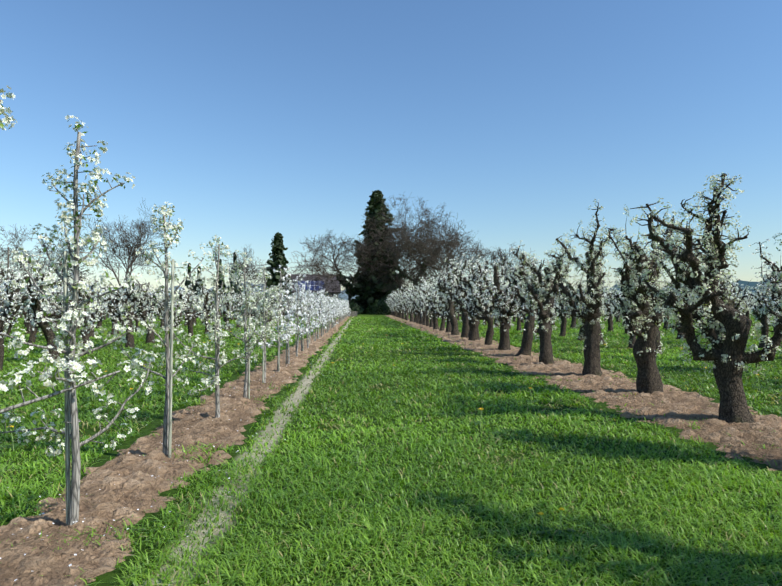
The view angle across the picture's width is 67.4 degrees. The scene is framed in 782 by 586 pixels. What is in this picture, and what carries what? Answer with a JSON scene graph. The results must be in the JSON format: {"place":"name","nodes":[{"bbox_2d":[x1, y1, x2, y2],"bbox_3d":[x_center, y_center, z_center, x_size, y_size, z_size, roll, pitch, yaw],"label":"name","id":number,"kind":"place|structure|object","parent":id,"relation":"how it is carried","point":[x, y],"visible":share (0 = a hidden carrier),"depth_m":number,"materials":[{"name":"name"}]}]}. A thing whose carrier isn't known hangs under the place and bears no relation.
{"place":"outdoors","nodes":[
{"label":"outdoors","id":0,"kind":"place"},
{"bbox_2d":[285,272,340,305],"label":"house","id":1,"kind":"structure","parent":0,"point":[317,286],"depth_m":124.20,"materials":[{"name":"tile"}]},
{"bbox_2d":[0,311,781,585],"bbox_3d":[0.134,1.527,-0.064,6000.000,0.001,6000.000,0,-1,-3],"label":"ground","id":2,"kind":"structure","parent":0,"point":[109,579],"depth_m":5.72,"materials":[{"name":"green plant"}]},
{"bbox_2d":[0,425,25,450],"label":"dandelion","id":3,"kind":"object","parent":2,"relation":"on","point":[14,446],"visible":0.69,"depth_m":6.16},
{"bbox_2d":[0,244,28,287],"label":"bare tree","id":4,"kind":"object","parent":2,"relation":"on","point":[5,264],"visible":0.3,"depth_m":93.81,"materials":[{"name":"grey plant"}]},
{"bbox_2d":[15,295,32,333],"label":"orchard tree","id":5,"kind":"object","parent":2,"relation":"on","point":[29,326],"visible":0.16,"depth_m":31.56,"materials":[{"name":"brown plant"}]},
{"bbox_2d":[0,265,52,370],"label":"orchard tree","id":6,"kind":"object","parent":2,"relation":"on","point":[11,295],"visible":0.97,"depth_m":13.65,"materials":[{"name":"white plant"}]},
{"bbox_2d":[0,253,71,360],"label":"orchard tree","id":7,"kind":"object","parent":2,"relation":"on","point":[36,303],"visible":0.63,"depth_m":15.53,"materials":[{"name":"white plant"}]},
{"bbox_2d":[19,288,57,343],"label":"orchard tree","id":8,"kind":"object","parent":2,"relation":"on","point":[32,337],"visible":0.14,"depth_m":23.36,"materials":[{"name":"white plant"}]},
{"bbox_2d":[0,224,94,287],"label":"bare tree","id":9,"kind":"object","parent":2,"relation":"on","point":[39,250],"visible":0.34,"depth_m":84.56,"materials":[{"name":"grey plant"}]},
{"bbox_2d":[54,274,78,338],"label":"orchard tree","id":10,"kind":"object","parent":2,"relation":"on","point":[61,303],"visible":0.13,"depth_m":26.14,"materials":[{"name":"white plant"}]},
{"bbox_2d":[0,115,159,525],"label":"blossoming tree","id":11,"kind":"object","parent":2,"relation":"on","point":[71,351],"visible":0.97,"depth_m":3.94,"materials":[{"name":"white plant"}]},
{"bbox_2d":[57,260,107,354],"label":"orchard tree","id":12,"kind":"object","parent":2,"relation":"on","point":[88,315],"visible":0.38,"depth_m":18.37,"materials":[{"name":"white plant"}]},
{"bbox_2d":[80,284,107,336],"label":"orchard tree","id":13,"kind":"object","parent":2,"relation":"on","point":[91,331],"visible":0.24,"depth_m":28.39,"materials":[{"name":"white plant"}]},
{"bbox_2d":[95,296,108,327],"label":"orchard tree","id":14,"kind":"object","parent":2,"relation":"on","point":[100,318],"visible":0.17,"depth_m":39.63,"materials":[{"name":"white plant"}]},
{"bbox_2d":[96,282,125,334],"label":"orchard tree","id":15,"kind":"object","parent":2,"relation":"on","point":[115,319],"visible":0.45,"depth_m":31.01,"materials":[{"name":"white plant"}]},
{"bbox_2d":[61,199,173,295],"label":"bare tree","id":16,"kind":"object","parent":2,"relation":"on","point":[131,252],"visible":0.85,"depth_m":81.15,"materials":[{"name":"grey plant"}]},
{"bbox_2d":[104,277,148,347],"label":"orchard tree","id":17,"kind":"object","parent":2,"relation":"on","point":[131,300],"visible":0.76,"depth_m":21.14,"materials":[{"name":"white plant"}]},
{"bbox_2d":[120,270,164,343],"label":"orchard tree","id":18,"kind":"object","parent":2,"relation":"on","point":[150,337],"visible":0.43,"depth_m":23.71,"materials":[{"name":"white plant"}]},
{"bbox_2d":[134,287,156,331],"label":"orchard tree","id":19,"kind":"object","parent":2,"relation":"on","point":[137,321],"visible":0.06,"depth_m":33.67,"materials":[{"name":"plant"}]},
{"bbox_2d":[143,282,164,330],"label":"orchard tree","id":20,"kind":"object","parent":2,"relation":"on","point":[154,303],"visible":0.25,"depth_m":36.28,"materials":[{"name":"white plant"}]},
{"bbox_2d":[0,333,319,585],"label":"fallen petals","id":21,"kind":"object","parent":2,"relation":"on","point":[152,475],"visible":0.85,"depth_m":4.17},
{"bbox_2d":[112,202,209,457],"bbox_3d":[-2.298,0.387,5.925,0.903,2.641,0.767,1,-1,-29],"label":"blossoming tree","id":22,"kind":"object","parent":2,"relation":"on","point":[167,421],"visible":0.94,"depth_m":5.81,"materials":[{"name":"white plant"}]},
{"bbox_2d":[157,286,170,328],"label":"orchard tree","id":23,"kind":"object","parent":2,"relation":"on","point":[162,320],"visible":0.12,"depth_m":38.87,"materials":[{"name":"white plant"}]},
{"bbox_2d":[0,247,337,279],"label":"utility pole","id":24,"kind":"object","parent":2,"relation":"on","point":[117,263],"visible":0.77,"depth_m":75.25,"materials":[{"name":"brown wood"}]},
{"bbox_2d":[157,284,185,339],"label":"orchard tree","id":25,"kind":"object","parent":2,"relation":"on","point":[169,317],"visible":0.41,"depth_m":26.16,"materials":[{"name":"white plant"}]},
{"bbox_2d":[0,316,350,585],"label":"soil strip","id":26,"kind":"object","parent":2,"relation":"on","point":[133,486],"visible":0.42,"depth_m":4.73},
{"bbox_2d":[0,85,139,413],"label":"blossoming tree","id":27,"kind":"object","parent":26,"relation":"on","point":[73,363],"visible":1,"depth_m":2.48,"materials":[{"name":"white plant"}]},
{"bbox_2d":[182,263,193,292],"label":"conifer tree","id":28,"kind":"object","parent":2,"relation":"on","point":[187,282],"visible":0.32,"depth_m":101.94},
{"bbox_2d":[174,279,203,336],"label":"orchard tree","id":29,"kind":"object","parent":2,"relation":"on","point":[183,298],"visible":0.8,"depth_m":28.93,"materials":[{"name":"white plant"}]},
{"bbox_2d":[193,267,203,312],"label":"cypress","id":30,"kind":"object","parent":2,"relation":"on","point":[196,285],"visible":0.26,"depth_m":98.90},
{"bbox_2d":[163,234,257,417],"bbox_3d":[-2.398,0.488,7.589,0.887,2.512,1.140,0,-1,20],"label":"blossoming tree","id":31,"kind":"object","parent":2,"relation":"on","point":[217,333],"visible":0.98,"depth_m":7.59,"materials":[{"name":"white plant"}]},
{"bbox_2d":[196,281,225,333],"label":"orchard tree","id":32,"kind":"object","parent":2,"relation":"on","point":[205,295],"visible":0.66,"depth_m":31.71,"materials":[{"name":"white plant"}]},
{"bbox_2d":[211,259,226,295],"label":"cypress","id":33,"kind":"object","parent":2,"relation":"on","point":[220,281],"visible":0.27,"depth_m":101.11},
{"bbox_2d":[219,289,242,329],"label":"orchard tree","id":34,"kind":"object","parent":2,"relation":"on","point":[226,308],"visible":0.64,"depth_m":36.95,"materials":[{"name":"white plant"}]},
{"bbox_2d":[227,252,242,297],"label":"cypress","id":35,"kind":"object","parent":2,"relation":"on","point":[234,288],"visible":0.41,"depth_m":99.16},
{"bbox_2d":[203,250,274,398],"bbox_3d":[-2.391,0.555,9.517,1.188,2.460,0.767,-1,-1,26],"label":"blossoming tree","id":36,"kind":"object","parent":2,"relation":"on","point":[248,300],"visible":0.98,"depth_m":9.42,"materials":[{"name":"white plant"}]},
{"bbox_2d":[229,292,248,327],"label":"orchard tree","id":37,"kind":"object","parent":2,"relation":"on","point":[239,304],"visible":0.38,"depth_m":39.70,"materials":[{"name":"white plant"}]},
{"bbox_2d":[222,244,268,295],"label":"bare tree","id":38,"kind":"object","parent":2,"relation":"on","point":[250,272],"visible":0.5,"depth_m":111.28,"materials":[{"name":"grey plant"}]},
{"bbox_2d":[235,266,296,382],"bbox_3d":[-2.355,0.645,11.268,1.026,2.358,1.108,0,-1,3],"label":"blossoming tree","id":39,"kind":"object","parent":2,"relation":"on","point":[264,305],"visible":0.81,"depth_m":11.34,"materials":[{"name":"white plant"}]},
{"bbox_2d":[261,232,291,306],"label":"spruce","id":40,"kind":"object","parent":2,"relation":"on","point":[277,255],"visible":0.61,"depth_m":101.50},
{"bbox_2d":[254,265,308,370],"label":"blossoming tree","id":41,"kind":"object","parent":2,"relation":"on","point":[280,344],"visible":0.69,"depth_m":13.16,"materials":[{"name":"white plant"}]},
{"bbox_2d":[271,273,306,363],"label":"blossoming tree","id":42,"kind":"object","parent":2,"relation":"on","point":[288,315],"visible":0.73,"depth_m":15.03,"materials":[{"name":"white plant"}]},
{"bbox_2d":[283,274,316,356],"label":"blossoming tree","id":43,"kind":"object","parent":2,"relation":"on","point":[298,311],"visible":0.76,"depth_m":16.92,"materials":[{"name":"white plant"}]},
{"bbox_2d":[291,283,326,350],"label":"blossoming tree","id":44,"kind":"object","parent":2,"relation":"on","point":[311,329],"visible":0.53,"depth_m":18.70,"materials":[{"name":"white plant"}]},
{"bbox_2d":[300,280,318,347],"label":"blossoming tree","id":45,"kind":"object","parent":2,"relation":"on","point":[307,294],"visible":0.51,"depth_m":20.55,"materials":[{"name":"white plant"}]},
{"bbox_2d":[296,290,324,342],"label":"blossoming tree","id":46,"kind":"object","parent":2,"relation":"on","point":[312,303],"visible":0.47,"depth_m":22.34,"materials":[{"name":"white plant"}]},
{"bbox_2d":[310,291,325,340],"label":"blossoming tree","id":47,"kind":"object","parent":2,"relation":"on","point":[317,298],"visible":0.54,"depth_m":24.32,"materials":[{"name":"white plant"}]},
{"bbox_2d":[313,295,326,338],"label":"blossoming tree","id":48,"kind":"object","parent":2,"relation":"on","point":[320,303],"visible":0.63,"depth_m":26.10,"materials":[{"name":"white plant"}]},
{"bbox_2d":[288,229,356,302],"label":"bare tree","id":49,"kind":"object","parent":2,"relation":"on","point":[324,270],"visible":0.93,"depth_m":108.26,"materials":[{"name":"brown plant"}]},
{"bbox_2d":[315,290,330,334],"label":"blossoming fruit tree","id":50,"kind":"object","parent":2,"relation":"on","point":[323,307],"visible":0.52,"depth_m":29.77,"materials":[{"name":"white plant"}]},
{"bbox_2d":[315,288,333,336],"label":"blossoming fruit tree","id":51,"kind":"object","parent":2,"relation":"on","point":[323,324],"visible":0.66,"depth_m":27.93,"materials":[{"name":"white plant"}]},
{"bbox_2d":[318,295,332,332],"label":"blossoming fruit tree","id":52,"kind":"object","parent":2,"relation":"on","point":[327,311],"visible":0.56,"depth_m":31.59,"materials":[{"name":"white plant"}]},
{"bbox_2d":[322,295,335,329],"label":"blossoming fruit tree","id":53,"kind":"object","parent":2,"relation":"on","point":[330,307],"visible":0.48,"depth_m":35.33,"materials":[{"name":"white plant"}]},
{"bbox_2d":[314,298,362,314],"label":"hedge","id":54,"kind":"object","parent":2,"relation":"on","point":[353,306],"visible":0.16,"depth_m":100.39,"materials":[{"name":"green plant"}]},
{"bbox_2d":[345,190,406,313],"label":"tall spruce","id":55,"kind":"object","parent":2,"relation":"on","point":[366,299],"visible":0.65,"depth_m":110.09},
{"bbox_2d":[366,295,404,314],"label":"hedge","id":56,"kind":"object","parent":2,"relation":"on","point":[374,308],"visible":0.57,"depth_m":102.16,"materials":[{"name":"green plant"}]},
{"bbox_2d":[330,213,447,310],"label":"bare tree","id":57,"kind":"object","parent":2,"relation":"on","point":[396,280],"visible":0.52,"depth_m":107.64,"materials":[{"name":"brown plant"}]},
{"bbox_2d":[0,316,781,585],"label":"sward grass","id":58,"kind":"structure","parent":2,"relation":"on","point":[591,549],"depth_m":5.11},
{"bbox_2d":[2,278,779,301],"bbox_3d":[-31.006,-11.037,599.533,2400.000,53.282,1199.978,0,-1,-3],"label":"hills","id":59,"kind":"structure","parent":2,"relation":"on","point":[750,284],"depth_m":648.01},
{"bbox_2d":[396,288,404,318],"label":"blossoming fruit tree","id":60,"kind":"object","parent":2,"relation":"on","point":[403,316],"visible":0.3,"depth_m":63.67,"materials":[{"name":"white plant"}]},
{"bbox_2d":[395,288,410,319],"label":"blossoming fruit tree","id":61,"kind":"object","parent":2,"relation":"on","point":[405,307],"visible":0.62,"depth_m":58.98,"materials":[{"name":"white plant"}]},
{"bbox_2d":[326,194,490,297],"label":"bare tree","id":62,"kind":"object","parent":2,"relation":"on","point":[426,250],"visible":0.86,"depth_m":100.21,"materials":[{"name":"brown plant"}]},
{"bbox_2d":[401,287,415,321],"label":"blossoming fruit tree","id":63,"kind":"object","parent":2,"relation":"on","point":[410,312],"visible":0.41,"depth_m":53.86,"materials":[{"name":"white plant"}]},
{"bbox_2d":[406,289,418,321],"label":"blossoming fruit tree","id":64,"kind":"object","parent":2,"relation":"on","point":[415,317],"visible":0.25,"depth_m":51.50,"materials":[{"name":"white plant"}]},
{"bbox_2d":[409,290,428,323],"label":"blossoming fruit tree","id":65,"kind":"object","parent":2,"relation":"on","point":[418,317],"visible":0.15,"depth_m":49.01,"materials":[{"name":"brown plant"}]},
{"bbox_2d":[408,277,432,323],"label":"blossoming fruit tree","id":66,"kind":"object","parent":2,"relation":"on","point":[420,310],"visible":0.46,"depth_m":46.63,"materials":[{"name":"white plant"}]},
{"bbox_2d":[415,277,437,324],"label":"blossoming fruit tree","id":67,"kind":"object","parent":2,"relation":"on","point":[424,317],"visible":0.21,"depth_m":44.13,"materials":[{"name":"white plant"}]},
{"bbox_2d":[417,285,438,326],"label":"blossoming fruit tree","id":68,"kind":"object","parent":2,"relation":"on","point":[429,312],"visible":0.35,"depth_m":39.13,"materials":[{"name":"white plant"}]},
{"bbox_2d":[420,281,444,325],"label":"blossoming fruit tree","id":69,"kind":"object","parent":2,"relation":"on","point":[427,319],"visible":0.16,"depth_m":41.63,"materials":[{"name":"white plant"}]},
{"bbox_2d":[424,289,447,330],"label":"blossoming fruit tree","id":70,"kind":"object","parent":2,"relation":"on","point":[442,326],"visible":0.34,"depth_m":34.22,"materials":[{"name":"white plant"}]},
{"bbox_2d":[398,220,474,286],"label":"bare tree","id":71,"kind":"object","parent":2,"relation":"on","point":[459,241],"visible":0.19,"depth_m":111.42,"materials":[{"name":"brown plant"}]},
{"bbox_2d":[438,273,469,331],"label":"blossoming fruit tree","id":72,"kind":"object","parent":2,"relation":"on","point":[448,327],"visible":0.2,"depth_m":31.90,"materials":[{"name":"white plant"}]},
{"bbox_2d":[462,244,537,282],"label":"bare tree","id":73,"kind":"object","parent":2,"relation":"on","point":[494,257],"visible":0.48,"depth_m":116.66,"materials":[{"name":"brown plant"}]},
{"bbox_2d":[506,283,528,330],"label":"orchard tree","id":74,"kind":"object","parent":2,"relation":"on","point":[518,316],"visible":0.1,"depth_m":36.19,"materials":[{"name":"white plant"}]},
{"bbox_2d":[515,288,538,319],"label":"orchard tree","id":75,"kind":"object","parent":2,"relation":"on","point":[521,313],"visible":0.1,"depth_m":33.65,"materials":[{"name":"white plant"}]},
{"bbox_2d":[536,512,550,534],"bbox_3d":[1.012,1.538,3.914,0.098,0.152,0.163,0,-1,10],"label":"dandelion","id":76,"kind":"object","parent":2,"relation":"on","point":[542,527],"visible":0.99,"depth_m":3.90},
{"bbox_2d":[554,282,577,336],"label":"orchard tree","id":77,"kind":"object","parent":2,"relation":"on","point":[563,315],"visible":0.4,"depth_m":28.36,"materials":[{"name":"white plant"}]},
{"bbox_2d":[554,508,577,533],"bbox_3d":[1.157,1.530,3.936,0.140,0.170,0.183,0,-1,-8],"label":"dandelion","id":78,"kind":"object","parent":2,"relation":"on","point":[565,525],"visible":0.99,"depth_m":3.94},
{"bbox_2d":[566,292,578,328],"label":"orchard tree","id":79,"kind":"object","parent":2,"relation":"on","point":[573,321],"visible":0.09,"depth_m":39.29,"materials":[{"name":"plant"}]},
{"bbox_2d":[384,315,781,470],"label":"soil strip","id":80,"kind":"object","parent":2,"relation":"on","point":[674,406],"visible":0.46,"depth_m":8.89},
{"bbox_2d":[418,284,444,329],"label":"blossoming fruit tree","id":81,"kind":"object","parent":80,"relation":"on","point":[435,321],"visible":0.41,"depth_m":36.76,"materials":[{"name":"white plant"}]},
{"bbox_2d":[431,254,471,334],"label":"blossoming fruit tree","id":82,"kind":"object","parent":80,"relation":"on","point":[453,319],"visible":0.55,"depth_m":29.50,"materials":[{"name":"white plant"}]},
{"bbox_2d":[442,254,492,337],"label":"blossoming fruit tree","id":83,"kind":"object","parent":80,"relation":"on","point":[465,319],"visible":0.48,"depth_m":27.01,"materials":[{"name":"white plant"}]},
{"bbox_2d":[437,254,503,340],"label":"blossoming fruit tree","id":84,"kind":"object","parent":80,"relation":"on","point":[473,333],"visible":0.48,"depth_m":24.43,"materials":[{"name":"white plant"}]},
{"bbox_2d":[463,268,506,344],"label":"blossoming fruit tree","id":85,"kind":"object","parent":80,"relation":"on","point":[479,300],"visible":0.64,"depth_m":22.16,"materials":[{"name":"white plant"}]},
{"bbox_2d":[475,259,522,349],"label":"blossoming fruit tree","id":86,"kind":"object","parent":80,"relation":"on","point":[499,302],"visible":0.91,"depth_m":19.51,"materials":[{"name":"white plant"}]},
{"bbox_2d":[497,240,559,355],"bbox_3d":[4.093,0.217,17.333,1.934,3.622,1.542,0,-1,-9],"label":"blossoming fruit tree","id":87,"kind":"object","parent":80,"relation":"on","point":[529,330],"visible":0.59,"depth_m":17.30,"materials":[{"name":"white plant"}]},
{"bbox_2d":[514,239,575,363],"bbox_3d":[4.189,0.295,15.111,2.190,3.307,1.446,0,-1,-21],"label":"blossoming fruit tree","id":88,"kind":"object","parent":80,"relation":"on","point":[544,300],"visible":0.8,"depth_m":14.96,"materials":[{"name":"white plant"}]},
{"bbox_2d":[550,198,620,375],"bbox_3d":[4.217,-0.001,12.563,1.503,3.769,1.920,0,-1,4],"label":"blossoming fruit tree","id":89,"kind":"object","parent":80,"relation":"on","point":[590,326],"visible":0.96,"depth_m":12.36,"materials":[{"name":"white plant"}]},
{"bbox_2d":[602,210,685,393],"bbox_3d":[4.203,0.210,10.037,1.339,3.224,2.025,-1,-2,38],"label":"blossoming fruit tree","id":90,"kind":"object","parent":80,"relation":"on","point":[646,318],"visible":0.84,"depth_m":9.86,"materials":[{"name":"white plant"}]},
{"bbox_2d":[623,172,781,422],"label":"blossoming tree","id":91,"kind":"object","parent":80,"relation":"on","point":[730,357],"visible":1,"depth_m":7.54,"materials":[{"name":"brown plant"}]},
{"bbox_2d":[569,282,600,340],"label":"orchard tree","id":92,"kind":"object","parent":2,"relation":"on","point":[582,322],"visible":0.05,"depth_m":26.13,"materials":[{"name":"white plant"}]},
{"bbox_2d":[574,278,613,343],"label":"orchard tree","id":93,"kind":"object","parent":2,"relation":"on","point":[602,296],"visible":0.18,"depth_m":23.74,"materials":[{"name":"white plant"}]},
{"bbox_2d":[601,284,618,331],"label":"orchard tree","id":94,"kind":"object","parent":2,"relation":"on","point":[609,320],"visible":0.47,"depth_m":34.15,"materials":[{"name":"white plant"}]},
{"bbox_2d":[610,292,628,333],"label":"orchard tree","id":95,"kind":"object","parent":2,"relation":"on","point":[626,330],"visible":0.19,"depth_m":31.76,"materials":[{"name":"white plant"}]},
{"bbox_2d":[606,279,637,348],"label":"orchard tree","id":96,"kind":"object","parent":2,"relation":"on","point":[632,338],"visible":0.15,"depth_m":21.16,"materials":[{"name":"white plant"}]},
{"bbox_2d":[635,284,666,353],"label":"orchard tree","id":97,"kind":"object","parent":2,"relation":"on","point":[658,340],"visible":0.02,"depth_m":18.50,"materials":[{"name":"plant"}]},
{"bbox_2d":[662,288,676,329],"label":"orchard tree","id":98,"kind":"object","parent":2,"relation":"on","point":[666,323],"visible":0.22,"depth_m":36.96,"materials":[{"name":"plant"}]},
{"bbox_2d":[662,280,691,339],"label":"orchard tree","id":99,"kind":"object","parent":2,"relation":"on","point":[680,324],"visible":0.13,"depth_m":26.53,"materials":[{"name":"white plant"}]},
{"bbox_2d":[692,274,743,339],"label":"orchard tree","id":100,"kind":"object","parent":2,"relation":"on","point":[733,285],"visible":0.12,"depth_m":23.05,"materials":[{"name":"white plant"}]},
{"bbox_2d":[691,270,753,361],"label":"orchard tree","id":101,"kind":"object","parent":2,"relation":"on","point":[735,307],"visible":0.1,"depth_m":15.79,"materials":[{"name":"white plant"}]},
{"bbox_2d":[726,279,755,312],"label":"orchard tree","id":102,"kind":"object","parent":2,"relation":"on","point":[748,298],"visible":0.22,"depth_m":29.51,"materials":[{"name":"white plant"}]},
{"bbox_2d":[739,287,756,318],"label":"orchard tree","id":103,"kind":"object","parent":2,"relation":"on","point":[747,313],"visible":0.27,"depth_m":36.09,"materials":[{"name":"white plant"}]},
{"bbox_2d":[745,271,781,348],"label":"orchard tree","id":104,"kind":"object","parent":2,"relation":"on","point":[763,320],"visible":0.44,"depth_m":20.92,"materials":[{"name":"white plant"}]},
{"bbox_2d":[748,239,781,347],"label":"orchard tree","id":105,"kind":"object","parent":2,"relation":"on","point":[778,294],"visible":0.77,"depth_m":13.11,"materials":[{"name":"white plant"}]},
{"bbox_2d":[759,279,781,330],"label":"orchard tree","id":106,"kind":"object","parent":2,"relation":"on","point":[770,314],"visible":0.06,"depth_m":26.77,"materials":[{"name":"white plant"}]},
{"bbox_2d":[766,233,781,307],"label":"blossoming tree","id":107,"kind":"object","parent":2,"relation":"on","point":[776,287],"visible":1,"depth_m":5.93,"materials":[{"name":"white plant"}]},
{"bbox_2d":[0,0,781,291],"label":"sky","id":108,"kind":"structure","parent":0,"point":[256,120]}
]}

